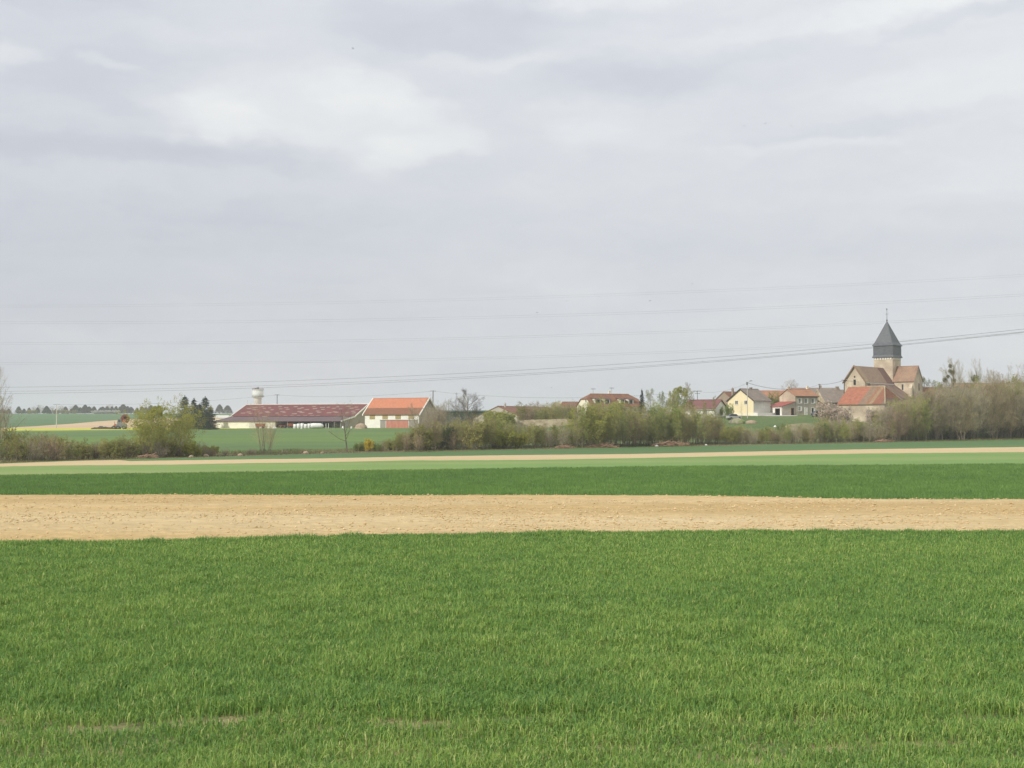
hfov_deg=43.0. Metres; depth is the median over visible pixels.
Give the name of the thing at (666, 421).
shrub
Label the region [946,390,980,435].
thicket tree
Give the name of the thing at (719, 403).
bungalow
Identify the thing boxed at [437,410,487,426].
green hangar
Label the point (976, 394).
thicket tree
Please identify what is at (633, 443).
thicket tree
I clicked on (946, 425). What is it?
thicket tree
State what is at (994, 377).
poplar tree
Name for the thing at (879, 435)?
shrub
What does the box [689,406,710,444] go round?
thicket tree
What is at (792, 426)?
bare bank
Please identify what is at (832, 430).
thicket tree
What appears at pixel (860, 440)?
shrub
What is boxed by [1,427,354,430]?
rape field
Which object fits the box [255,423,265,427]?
trailer
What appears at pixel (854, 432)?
thicket tree
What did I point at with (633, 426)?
sapling
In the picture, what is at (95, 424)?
tilled hillside
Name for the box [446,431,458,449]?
shrub
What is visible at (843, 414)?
blossom tree
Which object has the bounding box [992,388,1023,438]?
thicket tree
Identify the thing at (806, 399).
stone house
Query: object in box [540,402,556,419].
bare tree
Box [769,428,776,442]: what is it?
thicket tree
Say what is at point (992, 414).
thicket tree
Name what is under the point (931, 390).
village house
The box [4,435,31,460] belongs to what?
shrub
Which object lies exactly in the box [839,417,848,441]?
sapling
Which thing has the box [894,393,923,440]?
thicket tree
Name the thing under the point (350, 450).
rough grass
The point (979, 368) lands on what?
bare tree
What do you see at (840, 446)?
wheat strip
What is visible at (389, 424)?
sliding door
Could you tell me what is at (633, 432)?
sapling
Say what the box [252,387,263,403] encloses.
water tower
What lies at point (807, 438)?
thicket tree
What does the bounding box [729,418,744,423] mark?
gravel heap
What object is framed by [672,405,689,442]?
thicket tree
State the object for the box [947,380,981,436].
thicket tree
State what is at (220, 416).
outbuilding
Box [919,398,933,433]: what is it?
sapling
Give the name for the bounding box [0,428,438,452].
sloping wheat field
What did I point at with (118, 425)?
farm machine
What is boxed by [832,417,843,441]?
thicket tree
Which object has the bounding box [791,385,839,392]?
village house
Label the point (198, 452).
shrub
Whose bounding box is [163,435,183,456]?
shrub
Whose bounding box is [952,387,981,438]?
thicket tree
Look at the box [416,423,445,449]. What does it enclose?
thicket tree
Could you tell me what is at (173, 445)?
shrub
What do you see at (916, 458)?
pale green field
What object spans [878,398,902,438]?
thicket tree
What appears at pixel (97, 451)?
shrub
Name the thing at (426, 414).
bare tree
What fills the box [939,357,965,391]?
poplar tree
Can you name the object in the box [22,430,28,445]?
sapling
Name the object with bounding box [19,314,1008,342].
power cable
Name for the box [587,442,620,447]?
brushwood heap
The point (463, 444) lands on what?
thicket tree
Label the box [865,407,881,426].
shrub
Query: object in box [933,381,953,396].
thicket tree
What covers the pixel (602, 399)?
thicket tree
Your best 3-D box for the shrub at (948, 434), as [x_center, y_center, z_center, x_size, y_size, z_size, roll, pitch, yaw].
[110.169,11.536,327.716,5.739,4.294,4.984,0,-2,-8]
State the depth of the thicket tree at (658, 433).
276.82 m
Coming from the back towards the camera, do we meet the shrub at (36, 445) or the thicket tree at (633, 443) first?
the thicket tree at (633, 443)
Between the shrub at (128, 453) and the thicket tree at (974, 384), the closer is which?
the shrub at (128, 453)
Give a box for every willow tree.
[116,399,159,454]
[133,404,169,442]
[138,396,199,451]
[165,393,212,446]
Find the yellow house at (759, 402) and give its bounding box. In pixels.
[726,387,774,415]
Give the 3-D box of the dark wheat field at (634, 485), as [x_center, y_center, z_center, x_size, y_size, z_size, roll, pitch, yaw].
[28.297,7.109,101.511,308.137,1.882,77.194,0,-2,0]
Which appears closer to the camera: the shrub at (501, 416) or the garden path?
the garden path
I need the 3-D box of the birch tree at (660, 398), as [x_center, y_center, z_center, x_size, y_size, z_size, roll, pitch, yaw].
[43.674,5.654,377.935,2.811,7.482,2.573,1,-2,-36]
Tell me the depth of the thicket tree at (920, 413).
319.34 m
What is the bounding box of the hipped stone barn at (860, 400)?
[837,386,906,421]
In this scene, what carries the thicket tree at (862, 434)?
on the rough grass margin
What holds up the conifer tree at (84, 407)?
on the hill
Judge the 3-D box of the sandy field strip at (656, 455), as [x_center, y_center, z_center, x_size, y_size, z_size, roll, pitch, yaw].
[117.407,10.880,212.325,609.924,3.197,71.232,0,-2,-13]
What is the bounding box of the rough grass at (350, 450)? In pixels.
[0,433,1023,462]
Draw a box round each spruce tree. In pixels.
[174,396,193,428]
[188,398,198,423]
[192,403,202,428]
[195,397,213,428]
[201,406,219,429]
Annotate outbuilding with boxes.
[216,415,228,421]
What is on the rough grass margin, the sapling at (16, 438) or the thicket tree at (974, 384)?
the sapling at (16, 438)
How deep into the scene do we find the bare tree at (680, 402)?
340.00 m
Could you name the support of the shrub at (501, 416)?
on the village meadow
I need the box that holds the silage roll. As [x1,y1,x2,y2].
[311,423,323,427]
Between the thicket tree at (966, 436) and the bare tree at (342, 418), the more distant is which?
the thicket tree at (966, 436)
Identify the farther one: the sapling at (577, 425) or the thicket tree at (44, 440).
the sapling at (577, 425)
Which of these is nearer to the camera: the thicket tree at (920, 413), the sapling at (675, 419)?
the sapling at (675, 419)
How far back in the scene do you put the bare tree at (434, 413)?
248.80 m
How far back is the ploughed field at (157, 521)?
56.60 m
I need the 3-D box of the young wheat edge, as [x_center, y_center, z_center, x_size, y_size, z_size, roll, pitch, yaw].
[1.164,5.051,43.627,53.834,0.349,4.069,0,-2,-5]
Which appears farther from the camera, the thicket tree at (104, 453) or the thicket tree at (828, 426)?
the thicket tree at (828, 426)
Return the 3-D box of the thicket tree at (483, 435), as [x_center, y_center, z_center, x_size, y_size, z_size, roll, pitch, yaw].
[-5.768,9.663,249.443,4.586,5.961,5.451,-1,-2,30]
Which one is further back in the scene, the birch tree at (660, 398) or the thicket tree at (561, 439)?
the birch tree at (660, 398)
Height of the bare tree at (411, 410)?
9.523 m
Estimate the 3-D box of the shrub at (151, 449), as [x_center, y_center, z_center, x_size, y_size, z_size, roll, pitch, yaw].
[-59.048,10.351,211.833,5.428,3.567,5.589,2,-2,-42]
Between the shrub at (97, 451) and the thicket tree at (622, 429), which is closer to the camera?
the shrub at (97, 451)
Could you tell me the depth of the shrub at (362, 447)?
243.33 m
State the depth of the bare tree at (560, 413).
412.57 m
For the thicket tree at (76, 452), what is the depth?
199.06 m
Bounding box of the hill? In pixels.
[0,414,231,427]
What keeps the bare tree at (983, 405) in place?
on the village meadow
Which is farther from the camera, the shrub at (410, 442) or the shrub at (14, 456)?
the shrub at (410, 442)
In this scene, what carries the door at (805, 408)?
in the stone house at (806, 399)
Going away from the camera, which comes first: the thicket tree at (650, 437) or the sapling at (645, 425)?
the sapling at (645, 425)
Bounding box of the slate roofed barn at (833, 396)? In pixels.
[816,387,843,413]
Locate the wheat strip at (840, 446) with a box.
[0,439,1023,463]
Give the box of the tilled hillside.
[0,416,266,428]
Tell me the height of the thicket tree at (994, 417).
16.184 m
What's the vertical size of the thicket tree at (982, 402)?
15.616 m
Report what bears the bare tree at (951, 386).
on the village meadow
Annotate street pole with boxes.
[746,381,749,417]
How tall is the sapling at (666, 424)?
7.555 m
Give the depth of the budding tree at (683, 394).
345.22 m
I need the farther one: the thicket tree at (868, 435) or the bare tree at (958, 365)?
the bare tree at (958, 365)
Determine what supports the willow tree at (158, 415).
on the rough grass margin
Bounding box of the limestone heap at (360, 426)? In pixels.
[355,423,367,428]
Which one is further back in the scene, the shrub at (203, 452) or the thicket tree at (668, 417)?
the thicket tree at (668, 417)
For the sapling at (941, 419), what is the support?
on the rough grass margin
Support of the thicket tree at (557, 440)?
on the rough grass margin
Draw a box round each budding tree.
[666,391,679,408]
[669,386,692,408]
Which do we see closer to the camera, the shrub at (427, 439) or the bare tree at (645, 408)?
the shrub at (427, 439)
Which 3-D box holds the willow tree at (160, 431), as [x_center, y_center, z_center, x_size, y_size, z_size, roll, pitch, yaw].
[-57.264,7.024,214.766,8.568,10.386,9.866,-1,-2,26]
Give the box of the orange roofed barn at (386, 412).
[362,397,435,427]
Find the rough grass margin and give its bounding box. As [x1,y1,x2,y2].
[1,437,1023,462]
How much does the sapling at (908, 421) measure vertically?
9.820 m
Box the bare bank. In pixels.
[785,423,816,430]
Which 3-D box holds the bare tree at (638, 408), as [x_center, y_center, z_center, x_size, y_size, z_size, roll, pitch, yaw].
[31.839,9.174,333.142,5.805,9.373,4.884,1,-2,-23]
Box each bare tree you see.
[0,392,28,438]
[244,402,285,453]
[262,414,276,451]
[328,402,360,451]
[407,403,419,429]
[416,397,441,449]
[419,405,434,423]
[433,404,448,423]
[440,399,457,425]
[447,387,484,423]
[454,396,468,425]
[514,402,534,419]
[521,408,534,419]
[529,403,542,419]
[532,405,544,419]
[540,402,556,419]
[554,404,567,418]
[556,407,568,418]
[631,402,645,413]
[639,401,650,416]
[651,399,665,413]
[661,395,671,410]
[674,396,687,411]
[682,383,694,400]
[711,396,715,415]
[782,380,797,389]
[918,388,945,438]
[922,376,931,390]
[938,381,968,394]
[949,358,964,383]
[975,363,988,388]
[975,386,988,433]
[980,379,1004,436]
[984,381,1009,437]
[990,374,1006,389]
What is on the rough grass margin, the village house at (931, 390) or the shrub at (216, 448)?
the shrub at (216, 448)
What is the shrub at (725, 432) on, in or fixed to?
on the rough grass margin
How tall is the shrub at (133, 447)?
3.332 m
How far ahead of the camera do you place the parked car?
357.63 m
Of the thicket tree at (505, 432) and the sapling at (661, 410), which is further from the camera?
the sapling at (661, 410)
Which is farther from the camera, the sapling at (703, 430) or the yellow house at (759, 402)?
the yellow house at (759, 402)
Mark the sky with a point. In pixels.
(478, 152)
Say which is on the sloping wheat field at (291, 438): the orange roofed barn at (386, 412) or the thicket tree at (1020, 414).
the orange roofed barn at (386, 412)
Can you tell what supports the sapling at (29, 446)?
on the rough grass margin
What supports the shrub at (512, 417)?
on the village meadow
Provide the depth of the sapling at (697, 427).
284.31 m
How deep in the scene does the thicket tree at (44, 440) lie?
202.46 m
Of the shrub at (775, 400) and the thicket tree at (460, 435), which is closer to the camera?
the thicket tree at (460, 435)
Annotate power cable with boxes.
[0,332,1016,391]
[0,334,992,362]
[7,332,1023,393]
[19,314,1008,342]
[56,329,1019,386]
[209,315,1021,343]
[219,334,1018,363]
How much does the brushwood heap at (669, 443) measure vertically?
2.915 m
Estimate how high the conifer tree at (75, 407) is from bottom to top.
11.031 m
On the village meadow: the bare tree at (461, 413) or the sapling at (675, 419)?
the bare tree at (461, 413)
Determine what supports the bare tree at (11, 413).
on the rough grass margin
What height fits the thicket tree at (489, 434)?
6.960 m
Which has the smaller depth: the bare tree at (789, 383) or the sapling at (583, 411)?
the sapling at (583, 411)
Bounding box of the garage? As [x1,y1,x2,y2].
[770,401,795,414]
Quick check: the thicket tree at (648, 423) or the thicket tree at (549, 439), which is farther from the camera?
the thicket tree at (648, 423)
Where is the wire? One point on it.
(153, 403)
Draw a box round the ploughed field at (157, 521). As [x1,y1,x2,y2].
[0,494,1023,541]
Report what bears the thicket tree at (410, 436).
on the rough grass margin
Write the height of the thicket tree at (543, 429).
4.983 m
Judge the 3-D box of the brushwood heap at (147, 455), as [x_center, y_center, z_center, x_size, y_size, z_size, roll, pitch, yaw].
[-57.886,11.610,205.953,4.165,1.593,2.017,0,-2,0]
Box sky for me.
[0,0,1023,413]
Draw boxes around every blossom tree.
[813,400,843,424]
[829,407,854,423]
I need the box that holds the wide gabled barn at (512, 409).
[475,404,542,422]
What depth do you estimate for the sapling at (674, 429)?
278.30 m
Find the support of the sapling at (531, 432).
on the rough grass margin
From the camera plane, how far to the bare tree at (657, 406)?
337.07 m
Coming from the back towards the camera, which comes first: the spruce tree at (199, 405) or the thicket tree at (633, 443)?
the spruce tree at (199, 405)
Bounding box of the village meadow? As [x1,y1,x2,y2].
[457,414,1023,446]
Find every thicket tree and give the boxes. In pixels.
[1,441,8,459]
[27,431,46,457]
[34,433,52,457]
[62,444,72,458]
[72,447,82,457]
[97,438,112,457]
[111,435,127,458]
[391,436,401,448]
[406,427,415,445]
[415,409,447,449]
[416,413,434,450]
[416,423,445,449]
[445,419,462,446]
[452,422,473,448]
[454,420,472,448]
[465,411,482,447]
[471,414,499,448]
[472,419,489,448]
[485,412,508,447]
[488,420,494,448]
[497,423,512,448]
[507,422,518,447]
[529,425,543,446]
[529,425,546,446]
[544,430,556,446]
[550,425,564,442]
[555,425,572,444]
[562,426,577,445]
[585,403,605,444]
[597,396,622,439]
[599,405,621,445]
[618,412,631,444]
[623,402,634,443]
[626,412,644,445]
[641,410,658,444]
[643,421,652,444]
[648,411,666,442]
[659,403,689,441]
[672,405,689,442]
[680,413,697,443]
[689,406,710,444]
[706,412,726,441]
[728,424,743,443]
[737,430,745,443]
[743,426,753,442]
[755,429,768,443]
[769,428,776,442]
[781,425,792,441]
[792,421,802,441]
[798,425,808,442]
[803,429,809,442]
[805,421,817,441]
[812,415,829,441]
[817,424,832,442]
[822,419,835,442]
[828,419,838,442]
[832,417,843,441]
[838,421,856,441]
[848,419,858,441]
[852,418,871,439]
[866,423,876,441]
[867,421,884,440]
[874,399,897,438]
[877,400,897,440]
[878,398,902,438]
[881,395,914,440]
[882,400,911,440]
[882,405,907,440]
[885,396,903,437]
[893,393,926,439]
[893,397,921,440]
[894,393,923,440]
[903,394,931,437]
[915,386,941,439]
[919,395,949,438]
[924,391,951,437]
[929,380,982,439]
[930,384,970,439]
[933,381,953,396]
[936,377,986,439]
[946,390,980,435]
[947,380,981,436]
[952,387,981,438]
[957,385,980,438]
[960,385,996,439]
[962,378,985,390]
[966,378,1023,438]
[967,379,985,429]
[974,376,1002,434]
[976,391,999,437]
[981,379,1017,436]
[983,374,1021,437]
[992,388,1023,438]
[998,374,1023,434]
[1000,375,1023,437]
[1003,385,1023,436]
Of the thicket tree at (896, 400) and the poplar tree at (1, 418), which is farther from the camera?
the thicket tree at (896, 400)
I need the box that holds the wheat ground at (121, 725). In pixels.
[0,536,1023,767]
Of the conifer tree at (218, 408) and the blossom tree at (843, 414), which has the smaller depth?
the blossom tree at (843, 414)
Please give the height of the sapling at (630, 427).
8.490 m
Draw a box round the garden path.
[765,415,796,415]
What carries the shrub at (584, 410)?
on the rough grass margin
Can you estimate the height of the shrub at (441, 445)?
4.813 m
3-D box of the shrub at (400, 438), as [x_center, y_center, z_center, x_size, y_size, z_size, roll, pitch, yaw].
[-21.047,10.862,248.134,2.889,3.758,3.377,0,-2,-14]
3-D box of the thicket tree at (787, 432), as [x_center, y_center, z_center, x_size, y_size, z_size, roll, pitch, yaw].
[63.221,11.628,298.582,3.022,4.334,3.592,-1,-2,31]
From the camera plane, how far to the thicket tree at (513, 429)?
255.94 m
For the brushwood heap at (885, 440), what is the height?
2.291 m
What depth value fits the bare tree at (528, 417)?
411.68 m
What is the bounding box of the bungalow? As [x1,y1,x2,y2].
[684,399,726,416]
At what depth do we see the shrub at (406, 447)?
244.18 m
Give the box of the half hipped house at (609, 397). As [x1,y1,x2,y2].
[576,388,639,414]
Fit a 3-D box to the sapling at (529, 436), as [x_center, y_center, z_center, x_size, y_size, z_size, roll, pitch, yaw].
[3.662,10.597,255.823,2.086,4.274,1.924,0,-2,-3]
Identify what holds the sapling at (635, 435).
on the rough grass margin
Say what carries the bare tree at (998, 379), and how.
on the village meadow
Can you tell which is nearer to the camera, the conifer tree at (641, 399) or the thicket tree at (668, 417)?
the thicket tree at (668, 417)
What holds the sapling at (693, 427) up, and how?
on the rough grass margin
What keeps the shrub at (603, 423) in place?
on the rough grass margin
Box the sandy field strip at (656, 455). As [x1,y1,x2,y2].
[0,447,1023,466]
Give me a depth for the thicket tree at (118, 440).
205.29 m
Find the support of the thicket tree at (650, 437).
on the rough grass margin
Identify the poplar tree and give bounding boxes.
[0,367,12,460]
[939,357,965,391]
[964,355,983,385]
[986,370,1004,384]
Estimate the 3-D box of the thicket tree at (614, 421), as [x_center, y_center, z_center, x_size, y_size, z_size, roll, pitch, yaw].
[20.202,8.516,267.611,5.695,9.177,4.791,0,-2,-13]
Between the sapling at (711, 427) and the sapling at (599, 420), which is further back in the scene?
the sapling at (711, 427)
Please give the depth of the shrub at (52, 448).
193.92 m
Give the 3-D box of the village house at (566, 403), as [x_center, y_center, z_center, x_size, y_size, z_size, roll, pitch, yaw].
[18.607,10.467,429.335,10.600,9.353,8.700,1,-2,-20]
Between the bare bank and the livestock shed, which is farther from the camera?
the livestock shed
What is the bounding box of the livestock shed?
[215,404,367,427]
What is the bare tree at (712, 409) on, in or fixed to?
on the village meadow
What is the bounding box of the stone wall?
[513,419,571,430]
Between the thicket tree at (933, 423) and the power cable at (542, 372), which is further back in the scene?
the power cable at (542, 372)
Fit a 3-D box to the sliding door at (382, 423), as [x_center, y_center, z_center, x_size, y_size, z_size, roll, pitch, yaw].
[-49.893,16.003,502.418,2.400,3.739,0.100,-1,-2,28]
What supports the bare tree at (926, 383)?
on the village meadow
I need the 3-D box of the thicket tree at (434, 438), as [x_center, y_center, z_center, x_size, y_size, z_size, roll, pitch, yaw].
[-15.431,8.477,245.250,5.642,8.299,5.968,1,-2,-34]
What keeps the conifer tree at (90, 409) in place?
on the hill
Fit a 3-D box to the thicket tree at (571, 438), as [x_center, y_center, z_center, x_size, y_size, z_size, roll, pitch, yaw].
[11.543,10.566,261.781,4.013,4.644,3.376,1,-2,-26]
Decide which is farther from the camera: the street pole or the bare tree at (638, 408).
the street pole
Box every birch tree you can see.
[646,389,655,405]
[656,391,665,408]
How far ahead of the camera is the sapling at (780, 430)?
295.01 m
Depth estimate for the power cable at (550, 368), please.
616.77 m
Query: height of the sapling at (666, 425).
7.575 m
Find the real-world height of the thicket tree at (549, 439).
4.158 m
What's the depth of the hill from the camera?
1114.71 m
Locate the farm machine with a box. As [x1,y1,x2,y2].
[112,414,128,428]
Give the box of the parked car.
[726,414,741,418]
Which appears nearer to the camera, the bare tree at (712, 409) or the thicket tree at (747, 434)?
the thicket tree at (747, 434)
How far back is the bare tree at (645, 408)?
333.77 m
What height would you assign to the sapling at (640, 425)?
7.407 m
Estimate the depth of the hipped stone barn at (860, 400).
353.95 m
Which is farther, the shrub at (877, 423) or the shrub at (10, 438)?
the shrub at (877, 423)
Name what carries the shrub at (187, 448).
on the rough grass margin
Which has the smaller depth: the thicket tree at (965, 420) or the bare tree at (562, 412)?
the thicket tree at (965, 420)
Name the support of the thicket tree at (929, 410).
on the rough grass margin
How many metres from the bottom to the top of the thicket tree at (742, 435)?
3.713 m
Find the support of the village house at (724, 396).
on the village meadow
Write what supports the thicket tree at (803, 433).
on the rough grass margin
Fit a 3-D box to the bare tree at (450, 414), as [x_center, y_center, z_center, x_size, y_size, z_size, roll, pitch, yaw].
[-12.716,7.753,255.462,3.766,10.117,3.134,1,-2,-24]
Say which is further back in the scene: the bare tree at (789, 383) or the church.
the bare tree at (789, 383)
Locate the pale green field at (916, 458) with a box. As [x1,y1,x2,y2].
[0,452,1023,475]
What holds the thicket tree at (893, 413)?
on the rough grass margin
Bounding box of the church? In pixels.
[842,309,922,400]
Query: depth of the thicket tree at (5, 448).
195.28 m
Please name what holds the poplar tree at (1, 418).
on the rough grass margin
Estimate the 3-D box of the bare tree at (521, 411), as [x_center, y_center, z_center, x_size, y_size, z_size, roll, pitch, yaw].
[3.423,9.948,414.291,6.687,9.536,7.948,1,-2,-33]
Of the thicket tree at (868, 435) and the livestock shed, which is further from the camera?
the livestock shed
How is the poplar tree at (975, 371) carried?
on the village meadow
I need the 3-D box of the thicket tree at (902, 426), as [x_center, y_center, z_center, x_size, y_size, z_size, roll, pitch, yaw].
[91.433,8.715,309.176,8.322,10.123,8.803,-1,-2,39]
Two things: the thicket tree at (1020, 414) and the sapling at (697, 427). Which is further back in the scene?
the thicket tree at (1020, 414)
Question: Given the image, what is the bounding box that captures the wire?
[57,395,272,404]
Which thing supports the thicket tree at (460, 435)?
on the rough grass margin
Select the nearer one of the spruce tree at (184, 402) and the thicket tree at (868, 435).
the thicket tree at (868, 435)
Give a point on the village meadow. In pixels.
(763, 422)
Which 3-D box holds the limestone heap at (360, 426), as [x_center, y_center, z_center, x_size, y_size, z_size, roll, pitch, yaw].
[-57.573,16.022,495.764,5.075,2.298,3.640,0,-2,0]
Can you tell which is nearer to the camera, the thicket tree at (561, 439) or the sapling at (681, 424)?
the thicket tree at (561, 439)
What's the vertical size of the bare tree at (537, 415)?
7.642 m
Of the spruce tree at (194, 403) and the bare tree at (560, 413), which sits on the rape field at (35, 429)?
the spruce tree at (194, 403)
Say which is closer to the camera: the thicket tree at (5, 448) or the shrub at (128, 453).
the thicket tree at (5, 448)
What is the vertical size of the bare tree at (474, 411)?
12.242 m
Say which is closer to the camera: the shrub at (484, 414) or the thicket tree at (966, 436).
the thicket tree at (966, 436)
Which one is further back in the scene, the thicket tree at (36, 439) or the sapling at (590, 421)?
the sapling at (590, 421)
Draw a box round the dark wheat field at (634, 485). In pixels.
[3,464,1023,498]
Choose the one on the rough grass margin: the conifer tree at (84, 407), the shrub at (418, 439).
the shrub at (418, 439)
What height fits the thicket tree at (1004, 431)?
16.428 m
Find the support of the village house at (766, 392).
on the village meadow
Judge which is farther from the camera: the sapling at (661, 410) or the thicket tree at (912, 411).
the thicket tree at (912, 411)
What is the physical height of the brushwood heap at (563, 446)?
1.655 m
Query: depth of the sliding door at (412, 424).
496.08 m
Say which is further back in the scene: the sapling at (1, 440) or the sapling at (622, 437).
the sapling at (622, 437)
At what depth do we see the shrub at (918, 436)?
319.87 m
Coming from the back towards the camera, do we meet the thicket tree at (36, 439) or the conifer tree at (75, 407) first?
the conifer tree at (75, 407)
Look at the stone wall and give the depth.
404.82 m
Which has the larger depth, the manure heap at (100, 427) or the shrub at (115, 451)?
the manure heap at (100, 427)
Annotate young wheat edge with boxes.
[0,527,1023,546]
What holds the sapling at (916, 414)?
on the rough grass margin
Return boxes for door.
[380,421,385,427]
[386,421,407,427]
[409,420,417,427]
[804,407,807,414]
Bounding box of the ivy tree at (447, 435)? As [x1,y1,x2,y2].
[441,423,456,449]
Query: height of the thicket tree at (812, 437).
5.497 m
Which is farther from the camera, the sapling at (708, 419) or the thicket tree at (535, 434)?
the sapling at (708, 419)
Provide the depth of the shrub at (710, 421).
298.18 m
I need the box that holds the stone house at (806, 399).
[778,385,818,414]
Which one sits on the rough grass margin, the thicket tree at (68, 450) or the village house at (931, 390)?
the thicket tree at (68, 450)
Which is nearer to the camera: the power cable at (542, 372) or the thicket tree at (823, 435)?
the thicket tree at (823, 435)
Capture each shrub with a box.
[0,426,22,459]
[0,439,28,460]
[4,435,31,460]
[16,432,49,460]
[17,440,47,460]
[29,432,50,460]
[36,434,73,460]
[43,435,71,459]
[73,440,92,458]
[91,441,100,457]
[109,442,126,457]
[121,439,140,457]
[122,439,137,457]
[140,440,170,455]
[142,437,172,456]
[155,446,169,457]
[158,438,177,456]
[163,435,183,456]
[178,440,198,456]
[193,446,203,456]
[198,442,210,455]
[203,445,218,455]
[353,443,358,450]
[358,442,366,450]
[364,439,374,450]
[374,443,383,450]
[386,438,393,449]
[390,439,399,449]
[395,432,406,448]
[398,434,411,450]
[402,432,415,449]
[409,423,437,448]
[411,427,426,450]
[412,423,433,450]
[426,426,450,449]
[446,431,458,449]
[462,421,486,449]
[482,410,504,420]
[484,410,507,422]
[492,429,515,448]
[494,411,515,423]
[507,431,527,448]
[563,405,613,446]
[567,400,622,443]
[567,401,603,443]
[567,407,598,445]
[648,408,673,440]
[703,407,714,442]
[719,424,737,443]
[722,403,734,416]
[768,391,779,403]
[855,427,867,441]
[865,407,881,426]
[868,421,887,439]
[871,408,880,423]
[872,424,887,439]
[902,430,916,440]
[915,425,925,439]
[941,426,959,437]
[1007,415,1022,436]
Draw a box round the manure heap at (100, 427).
[91,426,111,428]
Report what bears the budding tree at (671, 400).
on the village meadow
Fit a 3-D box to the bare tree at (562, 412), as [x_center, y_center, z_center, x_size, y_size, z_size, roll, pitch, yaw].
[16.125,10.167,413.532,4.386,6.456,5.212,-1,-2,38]
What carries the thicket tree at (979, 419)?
on the rough grass margin
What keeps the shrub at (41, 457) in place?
on the rough grass margin
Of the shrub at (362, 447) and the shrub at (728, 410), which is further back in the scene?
the shrub at (728, 410)
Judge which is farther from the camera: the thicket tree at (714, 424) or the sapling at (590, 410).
the thicket tree at (714, 424)
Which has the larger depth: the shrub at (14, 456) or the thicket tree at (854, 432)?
the thicket tree at (854, 432)
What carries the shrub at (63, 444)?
on the rough grass margin
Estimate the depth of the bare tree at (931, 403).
323.44 m
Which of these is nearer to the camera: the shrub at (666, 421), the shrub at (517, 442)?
the shrub at (517, 442)
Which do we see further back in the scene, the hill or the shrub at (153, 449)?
the hill
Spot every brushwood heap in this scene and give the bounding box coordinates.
[136,452,157,457]
[555,444,573,447]
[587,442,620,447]
[650,437,688,445]
[874,435,894,441]
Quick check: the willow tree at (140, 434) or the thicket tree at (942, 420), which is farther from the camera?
the thicket tree at (942, 420)
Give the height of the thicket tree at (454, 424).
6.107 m
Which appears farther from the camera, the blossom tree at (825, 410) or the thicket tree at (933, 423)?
the blossom tree at (825, 410)
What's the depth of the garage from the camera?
371.50 m
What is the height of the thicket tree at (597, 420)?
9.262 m
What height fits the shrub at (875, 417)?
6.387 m
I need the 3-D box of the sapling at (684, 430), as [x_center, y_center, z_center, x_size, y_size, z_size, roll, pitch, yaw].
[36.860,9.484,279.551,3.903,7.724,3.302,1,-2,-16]
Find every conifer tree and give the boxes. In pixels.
[41,406,50,413]
[70,405,79,413]
[80,405,88,413]
[84,407,92,412]
[118,404,128,413]
[215,404,223,413]
[224,405,232,413]
[638,390,644,410]
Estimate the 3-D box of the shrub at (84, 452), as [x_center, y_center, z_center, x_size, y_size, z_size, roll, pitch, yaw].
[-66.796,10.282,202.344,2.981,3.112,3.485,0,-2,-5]
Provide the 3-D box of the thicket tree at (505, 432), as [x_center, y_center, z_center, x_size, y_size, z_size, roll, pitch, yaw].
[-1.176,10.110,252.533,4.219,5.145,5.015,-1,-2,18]
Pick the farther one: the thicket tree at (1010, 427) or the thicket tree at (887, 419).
the thicket tree at (1010, 427)
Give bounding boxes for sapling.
[0,438,7,458]
[10,431,21,460]
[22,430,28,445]
[22,432,35,458]
[508,426,515,444]
[527,428,534,444]
[528,427,534,444]
[538,428,545,447]
[551,425,559,446]
[570,407,581,442]
[571,409,583,440]
[575,404,590,447]
[583,402,600,441]
[583,405,596,445]
[596,403,606,441]
[617,414,630,445]
[622,410,634,446]
[623,410,637,441]
[630,418,638,441]
[630,422,640,443]
[634,413,646,442]
[640,417,648,440]
[648,406,656,443]
[657,405,668,438]
[659,413,670,438]
[662,411,668,439]
[668,408,680,438]
[669,405,684,440]
[671,412,686,441]
[674,409,685,438]
[680,412,687,442]
[689,414,696,439]
[692,411,703,444]
[695,413,706,444]
[698,421,707,439]
[704,414,712,443]
[704,415,714,443]
[779,424,785,440]
[833,421,840,441]
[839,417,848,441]
[854,417,860,437]
[883,411,890,439]
[903,402,912,440]
[911,402,922,439]
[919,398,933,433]
[920,406,931,434]
[930,408,939,439]
[936,403,949,439]
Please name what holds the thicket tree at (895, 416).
on the rough grass margin
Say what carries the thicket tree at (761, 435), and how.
on the rough grass margin
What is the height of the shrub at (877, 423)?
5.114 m
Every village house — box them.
[553,402,577,418]
[716,387,734,406]
[760,390,784,401]
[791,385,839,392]
[923,387,940,395]
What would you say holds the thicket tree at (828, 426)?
on the rough grass margin
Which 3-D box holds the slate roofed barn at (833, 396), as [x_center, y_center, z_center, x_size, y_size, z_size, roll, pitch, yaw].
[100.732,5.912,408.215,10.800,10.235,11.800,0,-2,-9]
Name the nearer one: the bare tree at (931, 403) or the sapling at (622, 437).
the sapling at (622, 437)
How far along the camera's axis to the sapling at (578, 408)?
264.52 m

